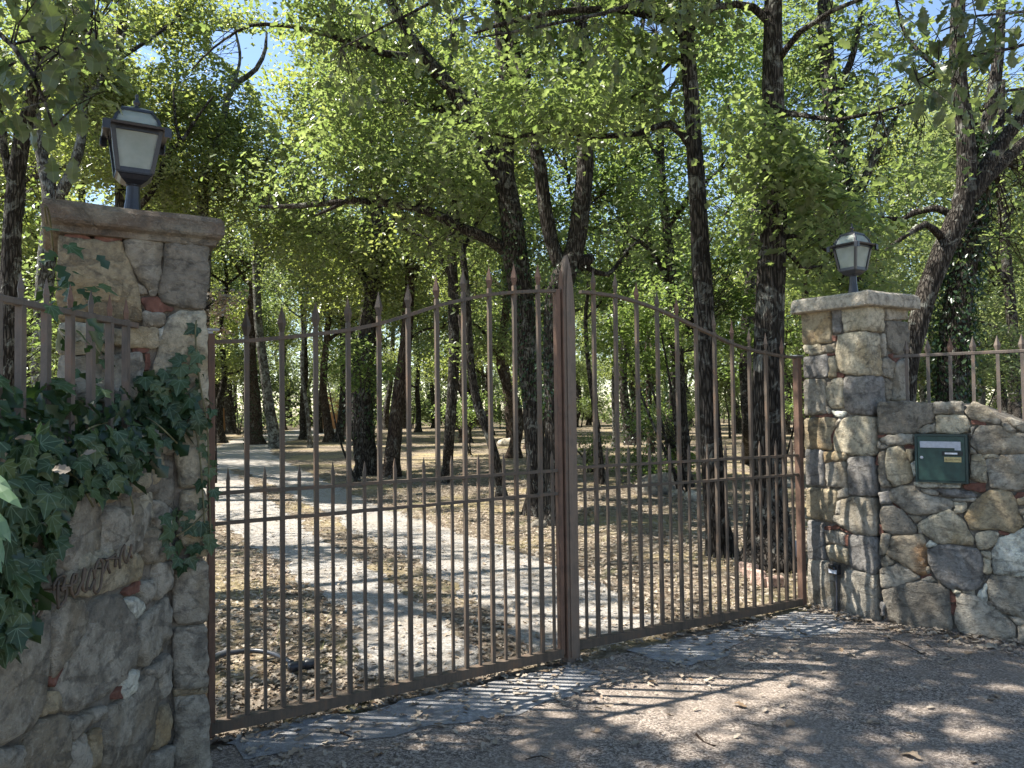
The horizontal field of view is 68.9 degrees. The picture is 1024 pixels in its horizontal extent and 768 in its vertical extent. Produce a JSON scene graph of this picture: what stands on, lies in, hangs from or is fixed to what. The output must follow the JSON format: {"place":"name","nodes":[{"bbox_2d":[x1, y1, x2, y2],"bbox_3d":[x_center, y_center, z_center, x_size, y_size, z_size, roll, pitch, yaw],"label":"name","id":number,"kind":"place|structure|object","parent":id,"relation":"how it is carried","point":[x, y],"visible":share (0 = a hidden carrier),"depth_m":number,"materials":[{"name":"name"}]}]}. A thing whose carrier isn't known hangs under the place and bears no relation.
{"place":"outdoors","nodes":[
{"label":"outdoors","id":0,"kind":"place"},
{"bbox_2d":[0,0,1023,413],"label":"sky","id":1,"kind":"structure","parent":0,"point":[251,55],"materials":[{"name":"blue"}]},
{"bbox_2d":[203,405,990,749],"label":"ground","id":2,"kind":"structure","parent":0,"point":[297,453],"depth_m":8.37,"materials":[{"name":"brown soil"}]},
{"bbox_2d":[0,475,21,572],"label":"laurel shrub","id":3,"kind":"object","parent":2,"relation":"on","point":[7,494],"visible":1,"depth_m":1.33,"materials":[{"name":"green plant"}]},
{"bbox_2d":[22,256,60,418],"bbox_3d":[-8.437,-0.238,13.213,4.764,4.770,2.598,-2,-2,44],"label":"bush","id":4,"kind":"object","parent":2,"relation":"on","point":[36,352],"visible":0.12,"depth_m":12.65,"materials":[{"name":"green plant"}]},
{"bbox_2d":[0,109,99,294],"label":"oak tree","id":5,"kind":"object","parent":2,"relation":"on","point":[30,264],"visible":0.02,"depth_m":25.68,"materials":[{"name":"green plant"}]},
{"bbox_2d":[0,17,131,387],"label":"oak tree","id":6,"kind":"object","parent":2,"relation":"on","point":[27,185],"visible":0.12,"depth_m":20.52,"materials":[{"name":"green plant"}]},
{"bbox_2d":[0,0,133,183],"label":"oak tree","id":7,"kind":"object","parent":2,"relation":"on","point":[46,27],"visible":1,"depth_m":2.48,"materials":[{"name":"green plant"}]},
{"bbox_2d":[0,429,175,767],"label":"stone wall","id":8,"kind":"structure","parent":2,"relation":"on","point":[87,683],"depth_m":2.60,"materials":[{"name":"grey stone"}]},
{"bbox_2d":[0,272,138,441],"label":"iron railing","id":9,"kind":"object","parent":8,"relation":"on","point":[21,303],"visible":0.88,"depth_m":2.61,"materials":[{"name":"grey metal"}]},
{"bbox_2d":[31,544,132,620],"bbox_3d":[-1.407,0.635,2.398,0.055,0.144,0.617,-1,-2,1],"label":"iron lettering","id":10,"kind":"object","parent":8,"relation":"attached to","point":[103,568],"visible":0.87,"depth_m":2.42},
{"bbox_2d":[0,205,222,668],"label":"ivy","id":11,"kind":"object","parent":8,"relation":"attached to","point":[40,490],"visible":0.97,"depth_m":2.47,"materials":[{"name":"green plant"}]},
{"bbox_2d":[0,0,177,385],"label":"oak tree","id":12,"kind":"object","parent":2,"relation":"on","point":[15,161],"visible":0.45,"depth_m":9.01,"materials":[{"name":"green plant"}]},
{"bbox_2d":[0,27,197,349],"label":"oak tree","id":13,"kind":"object","parent":2,"relation":"on","point":[35,224],"visible":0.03,"depth_m":24.31,"materials":[{"name":"green plant"}]},
{"bbox_2d":[0,0,205,428],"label":"oak tree","id":14,"kind":"object","parent":2,"relation":"on","point":[43,155],"visible":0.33,"depth_m":14.07,"materials":[{"name":"green plant"}]},
{"bbox_2d":[40,198,224,767],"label":"gate pillar","id":15,"kind":"structure","parent":2,"relation":"on","point":[156,275],"depth_m":3.10,"materials":[{"name":"stone"}]},
{"bbox_2d":[99,94,171,209],"bbox_3d":[-1.677,-0.999,3.325,0.269,0.600,0.268,0,-2,-31],"label":"lantern","id":16,"kind":"object","parent":15,"relation":"on","point":[136,136],"visible":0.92,"depth_m":3.27,"materials":[{"name":"black paint"}]},
{"bbox_2d":[206,263,564,737],"bbox_3d":[-0.587,0.469,4.132,2.115,2.442,0.048,0,-2,-31],"label":"gate leaf","id":17,"kind":"object","parent":15,"relation":"attached to","point":[283,710],"visible":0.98,"depth_m":4.08,"materials":[{"name":"brown metal"}]},
{"bbox_2d":[1,0,288,250],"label":"oak tree","id":18,"kind":"object","parent":2,"relation":"on","point":[170,160],"visible":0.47,"depth_m":16.17,"materials":[{"name":"green plant"}]},
{"bbox_2d":[86,112,265,359],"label":"oak tree","id":19,"kind":"object","parent":2,"relation":"on","point":[220,334],"visible":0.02,"depth_m":27.43,"materials":[{"name":"green plant"}]},
{"bbox_2d":[74,0,360,415],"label":"oak tree","id":20,"kind":"object","parent":2,"relation":"on","point":[235,82],"visible":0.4,"depth_m":17.50,"materials":[{"name":"green plant"}]},
{"bbox_2d":[203,285,249,482],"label":"oak tree","id":21,"kind":"object","parent":2,"relation":"on","point":[222,298],"visible":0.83,"depth_m":16.16,"materials":[{"name":"green plant"}]},
{"bbox_2d":[192,179,291,437],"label":"oak tree","id":22,"kind":"object","parent":2,"relation":"on","point":[265,314],"visible":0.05,"depth_m":40.70,"materials":[{"name":"green plant"}]},
{"bbox_2d":[213,257,273,433],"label":"oak tree","id":23,"kind":"object","parent":2,"relation":"on","point":[229,426],"visible":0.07,"depth_m":47.91,"materials":[{"name":"green plant"}]},
{"bbox_2d":[210,195,280,442],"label":"oak tree","id":24,"kind":"object","parent":2,"relation":"on","point":[224,376],"visible":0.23,"depth_m":34.98,"materials":[{"name":"green plant"}]},
{"bbox_2d":[217,336,293,434],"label":"bush","id":25,"kind":"object","parent":2,"relation":"on","point":[227,394],"visible":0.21,"depth_m":45.13,"materials":[{"name":"green plant"}]},
{"bbox_2d":[213,209,298,444],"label":"oak tree","id":26,"kind":"object","parent":2,"relation":"on","point":[256,428],"visible":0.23,"depth_m":33.28,"materials":[{"name":"green plant"}]},
{"bbox_2d":[173,83,350,447],"bbox_3d":[-9.755,-4.389,29.762,7.556,14.172,4.637,0,-2,-21],"label":"oak tree","id":27,"kind":"object","parent":2,"relation":"on","point":[272,423],"visible":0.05,"depth_m":30.00,"materials":[{"name":"green plant"}]},
{"bbox_2d":[215,648,313,672],"bbox_3d":[-1.521,1.701,4.609,0.713,0.062,0.272,-1,-2,9],"label":"fallen branch","id":28,"kind":"object","parent":2,"relation":"on","point":[307,664],"visible":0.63,"depth_m":4.60,"materials":[{"name":"brown wood"}]},
{"bbox_2d":[235,291,298,431],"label":"oak tree","id":29,"kind":"object","parent":2,"relation":"on","point":[268,328],"visible":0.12,"depth_m":51.16,"materials":[{"name":"green plant"}]},
{"bbox_2d":[264,296,312,429],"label":"oak tree","id":30,"kind":"object","parent":2,"relation":"on","point":[288,342],"visible":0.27,"depth_m":54.15,"materials":[{"name":"green plant"}]},
{"bbox_2d":[228,148,358,447],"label":"oak tree","id":31,"kind":"object","parent":2,"relation":"on","point":[309,433],"visible":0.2,"depth_m":29.69,"materials":[{"name":"green plant"}]},
{"bbox_2d":[264,188,329,439],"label":"oak tree","id":32,"kind":"object","parent":2,"relation":"on","point":[303,427],"visible":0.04,"depth_m":37.79,"materials":[{"name":"green plant"}]},
{"bbox_2d":[246,211,384,442],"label":"oak tree","id":33,"kind":"object","parent":2,"relation":"on","point":[329,434],"visible":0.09,"depth_m":34.50,"materials":[{"name":"green plant"}]},
{"bbox_2d":[258,355,373,424],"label":"bush","id":34,"kind":"object","parent":2,"relation":"on","point":[289,393],"visible":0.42,"depth_m":49.93,"materials":[{"name":"green plant"}]},
{"bbox_2d":[273,212,404,441],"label":"oak tree","id":35,"kind":"object","parent":2,"relation":"on","point":[340,417],"visible":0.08,"depth_m":34.42,"materials":[{"name":"green plant"}]},
{"bbox_2d":[210,42,477,475],"bbox_3d":[-3.769,-2.828,18.067,7.054,10.246,5.234,-1,-2,0],"label":"oak tree","id":36,"kind":"object","parent":2,"relation":"on","point":[368,455],"visible":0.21,"depth_m":17.51,"materials":[{"name":"green plant"}]},
{"bbox_2d":[284,257,411,439],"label":"oak tree","id":37,"kind":"object","parent":2,"relation":"on","point":[332,347],"visible":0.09,"depth_m":37.62,"materials":[{"name":"green plant"}]},
{"bbox_2d":[217,0,490,460],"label":"oak tree","id":38,"kind":"object","parent":2,"relation":"on","point":[284,113],"visible":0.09,"depth_m":21.68,"materials":[{"name":"green plant"}]},
{"bbox_2d":[310,330,401,481],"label":"oak tree","id":39,"kind":"object","parent":2,"relation":"on","point":[356,473],"visible":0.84,"depth_m":15.56,"materials":[{"name":"green plant"}]},
{"bbox_2d":[293,288,425,429],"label":"oak tree","id":40,"kind":"object","parent":2,"relation":"on","point":[330,377],"visible":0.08,"depth_m":43.29,"materials":[{"name":"green plant"}]},
{"bbox_2d":[239,0,555,483],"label":"oak tree","id":41,"kind":"object","parent":2,"relation":"on","point":[452,389],"visible":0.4,"depth_m":16.33,"materials":[{"name":"green plant"}]},
{"bbox_2d":[156,0,640,516],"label":"oak tree","id":42,"kind":"object","parent":2,"relation":"on","point":[508,248],"visible":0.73,"depth_m":10.82,"materials":[{"name":"green plant"}]},
{"bbox_2d":[382,265,431,429],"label":"oak tree","id":43,"kind":"object","parent":2,"relation":"on","point":[385,421],"visible":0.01,"depth_m":51.91,"materials":[{"name":"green plant"}]},
{"bbox_2d":[382,288,447,431],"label":"oak tree","id":44,"kind":"object","parent":2,"relation":"on","point":[418,427],"visible":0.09,"depth_m":46.46,"materials":[{"name":"green plant"}]},
{"bbox_2d":[203,428,659,679],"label":"gravel drive","id":45,"kind":"structure","parent":2,"relation":"on","point":[230,454],"depth_m":7.25,"materials":[{"name":"grey gravel"}]},
{"bbox_2d":[230,469,549,678],"bbox_3d":[-3.478,1.982,12.121,0.752,0.001,17.094,0,-2,-26],"label":"drive centre strip","id":46,"kind":"object","parent":45,"relation":"on","point":[326,524],"visible":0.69,"depth_m":7.03,"materials":[{"name":"brown soil"}]},
{"bbox_2d":[346,112,524,476],"bbox_3d":[-1.904,-2.307,18.148,4.536,9.148,4.352,-1,-2,0],"label":"oak tree","id":47,"kind":"object","parent":2,"relation":"on","point":[394,436],"visible":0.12,"depth_m":17.30,"materials":[{"name":"green plant"}]},
{"bbox_2d":[393,226,500,438],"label":"oak tree","id":48,"kind":"object","parent":2,"relation":"on","point":[445,353],"visible":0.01,"depth_m":35.19,"materials":[{"name":"green plant"}]},
{"bbox_2d":[411,242,506,442],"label":"oak tree","id":49,"kind":"object","parent":2,"relation":"on","point":[471,280],"visible":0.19,"depth_m":32.47,"materials":[{"name":"green plant"}]},
{"bbox_2d":[427,389,506,454],"bbox_3d":[-1.399,1.264,24.386,2.168,2.226,3.150,-2,-2,42],"label":"bush","id":50,"kind":"object","parent":2,"relation":"on","point":[470,413],"visible":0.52,"depth_m":24.27,"materials":[{"name":"green plant"}]},
{"bbox_2d":[384,140,556,496],"bbox_3d":[-0.553,-1.067,13.418,2.723,6.364,3.286,-2,-2,35],"label":"oak tree","id":51,"kind":"object","parent":2,"relation":"on","point":[477,401],"visible":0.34,"depth_m":12.71,"materials":[{"name":"green plant"}]},
{"bbox_2d":[52,313,931,425],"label":"distant trunks","id":52,"kind":"object","parent":2,"relation":"on","point":[476,419],"visible":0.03,"depth_m":69.50,"materials":[{"name":"brown wood"}]},
{"bbox_2d":[408,122,580,458],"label":"oak tree","id":53,"kind":"object","parent":2,"relation":"on","point":[507,385],"visible":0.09,"depth_m":22.17,"materials":[{"name":"green plant"}]},
{"bbox_2d":[440,201,552,437],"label":"oak tree","id":54,"kind":"object","parent":2,"relation":"on","point":[508,416],"visible":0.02,"depth_m":33.80,"materials":[{"name":"green plant"}]},
{"bbox_2d":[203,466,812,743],"bbox_3d":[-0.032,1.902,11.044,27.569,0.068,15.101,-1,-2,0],"label":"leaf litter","id":55,"kind":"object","parent":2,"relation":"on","point":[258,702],"visible":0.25,"depth_m":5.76,"materials":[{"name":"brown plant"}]},
{"bbox_2d":[27,268,993,428],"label":"distant woodland","id":56,"kind":"object","parent":2,"relation":"on","point":[607,415],"visible":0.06,"depth_m":67.70,"materials":[{"name":"green plant"}]},
{"bbox_2d":[439,167,591,448],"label":"oak tree","id":57,"kind":"object","parent":2,"relation":"on","point":[500,309],"visible":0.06,"depth_m":26.45,"materials":[{"name":"green plant"}]},
{"bbox_2d":[324,0,748,557],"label":"oak tree","id":58,"kind":"object","parent":2,"relation":"on","point":[683,22],"visible":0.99,"depth_m":7.68,"materials":[{"name":"green plant"}]},
{"bbox_2d":[495,245,609,383],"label":"oak tree","id":59,"kind":"object","parent":2,"relation":"on","point":[582,368],"visible":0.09,"depth_m":37.51,"materials":[{"name":"green plant"}]},
{"bbox_2d":[384,0,734,525],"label":"oak tree","id":60,"kind":"object","parent":2,"relation":"on","point":[573,250],"visible":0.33,"depth_m":10.08,"materials":[{"name":"green plant"}]},
{"bbox_2d":[542,275,605,426],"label":"oak tree","id":61,"kind":"object","parent":2,"relation":"on","point":[578,396],"visible":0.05,"depth_m":52.49,"materials":[{"name":"green plant"}]},
{"bbox_2d":[576,353,611,428],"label":"sapling","id":62,"kind":"object","parent":2,"relation":"on","point":[599,403],"visible":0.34,"depth_m":48.95,"materials":[{"name":"green plant"}]},
{"bbox_2d":[473,58,724,484],"bbox_3d":[1.546,-2.731,15.860,5.842,9.770,5.598,-1,-2,0],"label":"oak tree","id":63,"kind":"object","parent":2,"relation":"on","point":[602,476],"visible":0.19,"depth_m":15.18,"materials":[{"name":"green plant"}]},
{"bbox_2d":[577,430,624,471],"bbox_3d":[1.936,1.621,17.669,1.733,1.066,1.593,0,-2,-25],"label":"bush","id":64,"kind":"object","parent":2,"relation":"on","point":[590,449],"visible":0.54,"depth_m":17.72,"materials":[{"name":"green plant"}]},
{"bbox_2d":[547,156,659,446],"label":"oak tree","id":65,"kind":"object","parent":2,"relation":"on","point":[612,404],"visible":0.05,"depth_m":27.86,"materials":[{"name":"green plant"}]},
{"bbox_2d":[558,143,680,444],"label":"oak tree","id":66,"kind":"object","parent":2,"relation":"on","point":[624,401],"visible":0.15,"depth_m":29.11,"materials":[{"name":"green plant"}]},
{"bbox_2d":[584,246,668,418],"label":"oak tree","id":67,"kind":"object","parent":2,"relation":"on","point":[609,378],"visible":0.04,"depth_m":39.43,"materials":[{"name":"green plant"}]},
{"bbox_2d":[549,75,733,453],"bbox_3d":[3.943,-3.322,23.985,6.248,11.355,5.470,1,-2,-37],"label":"oak tree","id":68,"kind":"object","parent":2,"relation":"on","point":[647,387],"visible":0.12,"depth_m":24.03,"materials":[{"name":"green plant"}]},
{"bbox_2d":[604,403,701,483],"bbox_3d":[3.219,1.315,16.185,2.244,1.909,3.563,-1,-2,0],"label":"bush","id":69,"kind":"object","parent":2,"relation":"on","point":[670,434],"visible":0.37,"depth_m":16.57,"materials":[{"name":"green plant"}]},
{"bbox_2d":[634,472,675,494],"bbox_3d":[2.599,1.873,13.317,0.837,0.594,0.591,0,-2,-21],"label":"boulder","id":70,"kind":"object","parent":2,"relation":"on","point":[654,479],"visible":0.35,"depth_m":13.13,"materials":[{"name":"stone"}]},
{"bbox_2d":[627,337,693,414],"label":"sapling","id":71,"kind":"object","parent":2,"relation":"on","point":[663,389],"visible":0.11,"depth_m":32.68,"materials":[{"name":"green plant"}]},
{"bbox_2d":[575,237,757,492],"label":"sapling","id":72,"kind":"object","parent":2,"relation":"on","point":[685,331],"visible":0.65,"depth_m":13.02,"materials":[{"name":"green plant"}]},
{"bbox_2d":[608,205,724,438],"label":"oak tree","id":73,"kind":"object","parent":2,"relation":"on","point":[685,363],"visible":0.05,"depth_m":33.97,"materials":[{"name":"green plant"}]},
{"bbox_2d":[589,36,750,460],"bbox_3d":[4.239,-3.531,20.467,5.170,11.568,6.305,-1,-2,0],"label":"oak tree","id":74,"kind":"object","parent":2,"relation":"on","point":[711,211],"visible":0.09,"depth_m":20.23,"materials":[{"name":"green plant"}]},
{"bbox_2d":[522,0,819,487],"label":"oak tree","id":75,"kind":"object","parent":2,"relation":"on","point":[658,260],"visible":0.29,"depth_m":14.39,"materials":[{"name":"green plant"}]},
{"bbox_2d":[684,325,740,437],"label":"sapling","id":76,"kind":"object","parent":2,"relation":"on","point":[721,380],"visible":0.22,"depth_m":34.15,"materials":[{"name":"green plant"}]},
{"bbox_2d":[678,118,819,446],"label":"oak tree","id":77,"kind":"object","parent":2,"relation":"on","point":[738,273],"visible":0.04,"depth_m":27.04,"materials":[{"name":"green plant"}]},
{"bbox_2d":[717,314,809,453],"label":"sapling","id":78,"kind":"object","parent":2,"relation":"on","point":[793,342],"visible":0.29,"depth_m":15.61,"materials":[{"name":"green plant"}]},
{"bbox_2d":[649,0,955,463],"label":"oak tree","id":79,"kind":"object","parent":2,"relation":"on","point":[744,400],"visible":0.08,"depth_m":16.71,"materials":[{"name":"green plant"}]},
{"bbox_2d":[719,119,894,457],"bbox_3d":[7.958,-2.559,20.941,5.000,9.545,5.334,-1,-2,1],"label":"oak tree","id":80,"kind":"object","parent":2,"relation":"on","point":[795,296],"visible":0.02,"depth_m":21.13,"materials":[{"name":"green plant"}]},
{"bbox_2d":[682,0,990,293],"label":"oak tree","id":81,"kind":"object","parent":2,"relation":"on","point":[825,26],"visible":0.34,"depth_m":11.99,"materials":[{"name":"green plant"}]},
{"bbox_2d":[675,0,999,573],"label":"oak tree","id":82,"kind":"object","parent":2,"relation":"on","point":[803,166],"visible":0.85,"depth_m":7.24,"materials":[{"name":"green plant"}]},
{"bbox_2d":[790,290,920,621],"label":"gate pillar","id":83,"kind":"structure","parent":2,"relation":"on","point":[853,368],"depth_m":5.62,"materials":[{"name":"beige stone"}]},
{"bbox_2d":[558,255,806,661],"bbox_3d":[1.304,0.462,5.280,2.320,2.546,0.072,0,-2,-31],"label":"gate leaf","id":84,"kind":"object","parent":83,"relation":"attached to","point":[575,643],"visible":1,"depth_m":5.13,"materials":[{"name":"brown metal"}]},
{"bbox_2d":[827,223,877,292],"bbox_3d":[2.665,-0.962,5.842,0.268,0.600,0.268,0,-2,-31],"label":"lantern","id":85,"kind":"object","parent":83,"relation":"on","point":[852,249],"visible":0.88,"depth_m":5.80,"materials":[{"name":"white glass"}]},
{"bbox_2d":[819,79,950,286],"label":"oak tree","id":86,"kind":"object","parent":2,"relation":"on","point":[891,159],"visible":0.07,"depth_m":27.22,"materials":[{"name":"green plant"}]},
{"bbox_2d":[870,199,948,402],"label":"oak tree","id":87,"kind":"object","parent":2,"relation":"on","point":[922,395],"visible":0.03,"depth_m":33.73,"materials":[{"name":"green plant"}]},
{"bbox_2d":[802,0,1023,401],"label":"oak tree","id":88,"kind":"object","parent":2,"relation":"on","point":[957,211],"visible":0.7,"depth_m":9.34,"materials":[{"name":"green plant"}]},
{"bbox_2d":[869,53,1023,397],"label":"oak tree","id":89,"kind":"object","parent":2,"relation":"on","point":[1004,67],"visible":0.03,"depth_m":27.61,"materials":[{"name":"green plant"}]},
{"bbox_2d":[875,401,1023,642],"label":"stone wall","id":90,"kind":"structure","parent":2,"relation":"on","point":[952,554],"depth_m":5.13,"materials":[{"name":"grey stone"}]},
{"bbox_2d":[914,434,969,483],"bbox_3d":[3.014,0.514,5.224,0.318,0.333,0.221,-2,-2,36],"label":"letterbox","id":91,"kind":"object","parent":90,"relation":"attached to","point":[941,458],"visible":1,"depth_m":5.14,"materials":[{"name":"green metal"}]},
{"bbox_2d":[917,436,965,481],"bbox_3d":[2.955,0.513,5.143,0.286,0.305,0.020,-2,-2,36],"label":"door","id":92,"kind":"structure","parent":91,"relation":"in","point":[940,458],"depth_m":5.14,"materials":[{"name":"green metal"}]},
{"bbox_2d":[893,334,1023,420],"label":"iron railing","id":93,"kind":"object","parent":90,"relation":"on","point":[997,351],"visible":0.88,"depth_m":5.20,"materials":[{"name":"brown metal"}]},
{"bbox_2d":[882,68,1023,404],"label":"oak tree","id":94,"kind":"object","parent":2,"relation":"on","point":[949,186],"visible":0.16,"depth_m":21.43,"materials":[{"name":"green plant"}]},
{"bbox_2d":[884,69,1023,418],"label":"oak tree","id":95,"kind":"object","parent":2,"relation":"on","point":[1012,313],"visible":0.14,"depth_m":18.55,"materials":[{"name":"green plant"}]},
{"bbox_2d":[896,0,1023,149],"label":"oak tree","id":96,"kind":"object","parent":2,"relation":"on","point":[981,57],"visible":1,"depth_m":3.33,"materials":[{"name":"green plant"}]},
{"bbox_2d":[903,1,1023,402],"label":"oak tree","id":97,"kind":"object","parent":2,"relation":"on","point":[957,316],"visible":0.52,"depth_m":11.44,"materials":[{"name":"green plant"}]},
{"bbox_2d":[917,316,1023,406],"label":"bush","id":98,"kind":"object","parent":2,"relation":"on","point":[1005,358],"visible":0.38,"depth_m":16.25,"materials":[{"name":"green leaf"}]},
{"bbox_2d":[926,186,1023,412],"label":"oak tree","id":99,"kind":"object","parent":2,"relation":"on","point":[1004,405],"visible":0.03,"depth_m":29.92,"materials":[{"name":"green plant"}]},
{"bbox_2d":[210,607,1023,767],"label":"forecourt road","id":100,"kind":"structure","parent":0,"point":[809,720],"depth_m":3.76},
{"bbox_2d":[228,664,602,758],"bbox_3d":[-0.368,1.710,3.928,2.107,0.001,0.512,0,-2,-27],"label":"concrete threshold","id":101,"kind":"object","parent":100,"relation":"on","point":[565,683],"visible":0.98,"depth_m":3.88,"materials":[{"name":"grey concrete"}]},
{"bbox_2d":[216,609,1023,767],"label":"grit","id":102,"kind":"object","parent":100,"relation":"on","point":[730,711],"visible":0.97,"depth_m":3.71,"materials":[{"name":"grey gravel"}]},
{"bbox_2d":[217,603,1023,767],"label":"leaf litter","id":103,"kind":"object","parent":100,"relation":"on","point":[846,616],"visible":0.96,"depth_m":4.45,"materials":[{"name":"brown plant"}]},
{"bbox_2d":[628,612,845,664],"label":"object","id":104,"kind":"object","parent":100,"relation":"on","point":[703,649],"visible":0.98,"depth_m":5.08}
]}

